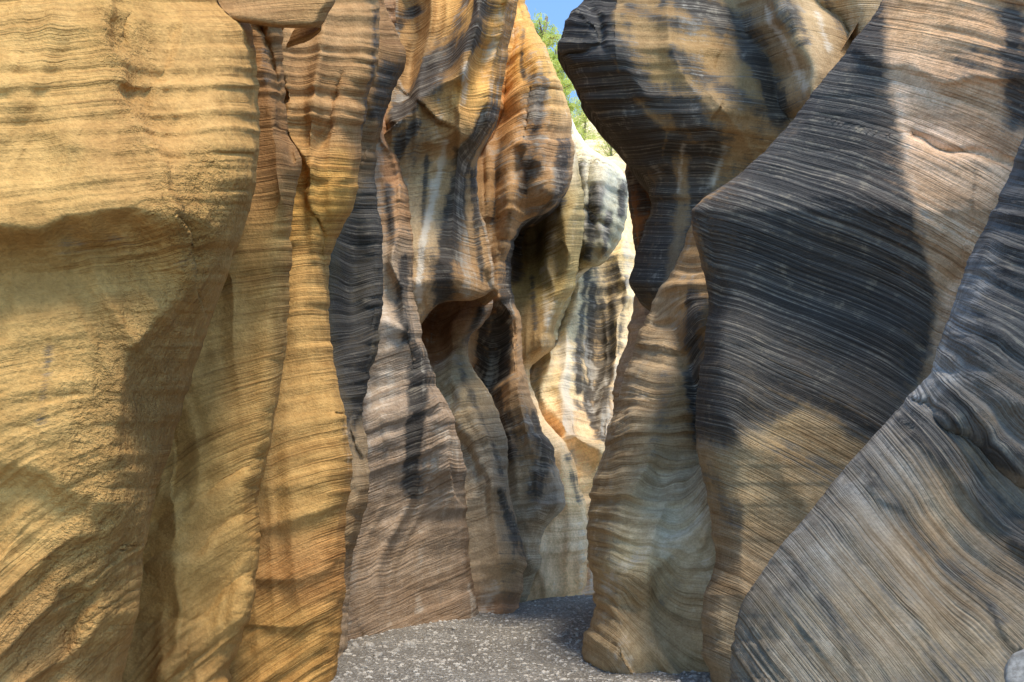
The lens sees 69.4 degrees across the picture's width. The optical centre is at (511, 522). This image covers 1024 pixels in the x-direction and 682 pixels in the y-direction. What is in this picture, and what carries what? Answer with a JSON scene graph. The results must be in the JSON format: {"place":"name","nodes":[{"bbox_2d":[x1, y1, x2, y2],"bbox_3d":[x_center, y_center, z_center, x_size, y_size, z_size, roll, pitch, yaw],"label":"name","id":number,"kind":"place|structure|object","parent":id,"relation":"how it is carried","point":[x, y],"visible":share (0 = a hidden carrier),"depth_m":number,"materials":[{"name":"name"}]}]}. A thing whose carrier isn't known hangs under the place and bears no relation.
{"place":"outdoors","nodes":[
{"label":"outdoors","id":0,"kind":"place"},
{"bbox_2d":[331,594,711,681],"bbox_3d":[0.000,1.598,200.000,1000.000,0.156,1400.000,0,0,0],"label":"ground","id":1,"kind":"structure","parent":0,"point":[470,647],"depth_m":9.13,"materials":[{"name":"grey gravel"}]},
{"bbox_2d":[0,0,260,681],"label":"canyon wall","id":2,"kind":"structure","parent":1,"relation":"on","point":[130,130],"depth_m":3.85,"materials":[{"name":"stone"}]},
{"bbox_2d":[218,0,334,47],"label":"wedged boulder","id":3,"kind":"object","parent":2,"relation":"on","point":[305,19],"visible":1,"depth_m":4.72,"materials":[{"name":"stone"}]},
{"bbox_2d":[122,24,301,681],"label":"canyon wall","id":4,"kind":"structure","parent":1,"relation":"on","point":[200,556],"depth_m":5.70,"materials":[{"name":"stone"}]},
{"bbox_2d":[229,0,379,681],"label":"canyon wall","id":5,"kind":"structure","parent":1,"relation":"on","point":[292,631],"depth_m":6.80,"materials":[{"name":"stone"}]},
{"bbox_2d":[328,0,405,657],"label":"canyon wall","id":6,"kind":"structure","parent":1,"relation":"on","point":[355,286],"depth_m":8.73,"materials":[{"name":"stone"}]},
{"bbox_2d":[362,642,374,648],"bbox_3d":[-1.793,1.551,9.254,0.159,0.108,0.211,0,0,-16],"label":"stone","id":7,"kind":"object","parent":1,"relation":"on","point":[369,645],"visible":0.73,"depth_m":9.18,"materials":[{"name":"grey stone"}]},
{"bbox_2d":[373,652,383,656],"bbox_3d":[-1.568,1.565,8.723,0.105,0.072,0.151,0,0,36],"label":"stone","id":8,"kind":"object","parent":1,"relation":"on","point":[379,654],"visible":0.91,"depth_m":8.69,"materials":[{"name":"grey stone"}]},
{"bbox_2d":[401,640,416,646],"bbox_3d":[-1.328,1.586,9.509,0.210,0.140,0.209,0,0,-9],"label":"stone","id":9,"kind":"object","parent":1,"relation":"on","point":[409,643],"visible":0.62,"depth_m":9.44,"materials":[{"name":"grey stone"}]},
{"bbox_2d":[347,0,478,640],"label":"canyon wall","id":10,"kind":"structure","parent":1,"relation":"on","point":[410,565],"depth_m":10.40,"materials":[{"name":"stone"}]},
{"bbox_2d":[421,299,526,613],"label":"canyon wall","id":11,"kind":"structure","parent":1,"relation":"on","point":[498,559],"depth_m":12.73,"materials":[{"name":"stone"}]},
{"bbox_2d":[384,0,517,323],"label":"canyon wall","id":12,"kind":"structure","parent":11,"relation":"on","point":[442,115],"depth_m":10.66,"materials":[{"name":"stone"}]},
{"bbox_2d":[468,0,574,602],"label":"canyon wall","id":13,"kind":"structure","parent":1,"relation":"on","point":[525,167],"depth_m":14.07,"materials":[{"name":"stone"}]},
{"bbox_2d":[511,129,588,600],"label":"canyon wall","id":14,"kind":"structure","parent":1,"relation":"on","point":[545,260],"depth_m":15.75,"materials":[{"name":"beige stone"}]},
{"bbox_2d":[530,197,635,594],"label":"canyon wall","id":15,"kind":"structure","parent":1,"relation":"on","point":[573,373],"depth_m":17.94,"materials":[{"name":"beige stone"}]},
{"bbox_2d":[554,120,628,339],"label":"canyon wall","id":16,"kind":"structure","parent":15,"relation":"on","point":[604,187],"depth_m":16.87,"materials":[{"name":"beige stone"}]},
{"bbox_2d":[612,164,651,415],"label":"canyon wall","id":17,"kind":"structure","parent":1,"relation":"on","point":[639,202],"depth_m":12.19,"materials":[{"name":"stone"}]},
{"bbox_2d":[582,24,856,674],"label":"canyon wall","id":18,"kind":"structure","parent":1,"relation":"on","point":[651,556],"depth_m":8.22,"materials":[{"name":"stone"}]},
{"bbox_2d":[691,0,1023,681],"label":"canyon wall","id":19,"kind":"structure","parent":1,"relation":"on","point":[839,224],"depth_m":6.15,"materials":[{"name":"stone"}]},
{"bbox_2d":[729,138,1023,681],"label":"canyon wall","id":20,"kind":"structure","parent":1,"relation":"on","point":[898,555],"depth_m":3.58,"materials":[{"name":"stone"}]},
{"bbox_2d":[1004,649,1023,681],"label":"boulder","id":21,"kind":"object","parent":1,"relation":"on","point":[1014,669],"visible":1,"depth_m":2.21,"materials":[{"name":"stone"}]},
{"bbox_2d":[525,0,582,116],"label":"sky","id":22,"kind":"structure","parent":0,"point":[557,11],"materials":[{"name":"blue"}]},
{"bbox_2d":[574,116,625,176],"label":"hill","id":23,"kind":"structure","parent":0,"point":[618,161],"depth_m":29.33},
{"bbox_2d":[531,10,575,126],"bbox_3d":[0.797,-14.232,25.173,2.890,6.137,2.793,0,0,0],"label":"juniper tree","id":24,"kind":"object","parent":23,"relation":"on","point":[548,39],"visible":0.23,"depth_m":25.07,"materials":[{"name":"green plant"}]},
{"bbox_2d":[548,45,584,128],"bbox_3d":[1.666,-15.297,27.041,1.728,4.102,2.094,0,0,32],"label":"juniper tree","id":25,"kind":"object","parent":23,"relation":"on","point":[561,76],"visible":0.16,"depth_m":26.89,"materials":[{"name":"green plant"}]},
{"bbox_2d":[557,68,589,142],"bbox_3d":[2.184,-17.090,30.804,2.106,4.096,1.695,0,0,20],"label":"juniper tree","id":26,"kind":"object","parent":23,"relation":"on","point":[567,93],"visible":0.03,"depth_m":30.64,"materials":[{"name":"green plant"}]},
{"bbox_2d":[571,99,601,139],"bbox_3d":[3.190,-17.646,32.872,2.047,2.460,1.678,0,0,-32],"label":"juniper tree","id":27,"kind":"object","parent":23,"relation":"on","point":[585,121],"visible":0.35,"depth_m":32.88,"materials":[{"name":"green plant"}]},
{"bbox_2d":[591,125,617,156],"bbox_3d":[3.686,-14.505,27.978,1.713,1.938,1.470,0,0,-9],"label":"juniper tree","id":28,"kind":"object","parent":23,"relation":"on","point":[609,153],"visible":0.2,"depth_m":27.84,"materials":[{"name":"green plant"}]},
{"bbox_2d":[557,0,881,310],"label":"canyon wall","id":29,"kind":"structure","parent":0,"point":[687,106],"depth_m":8.85,"materials":[{"name":"stone"}]}
]}

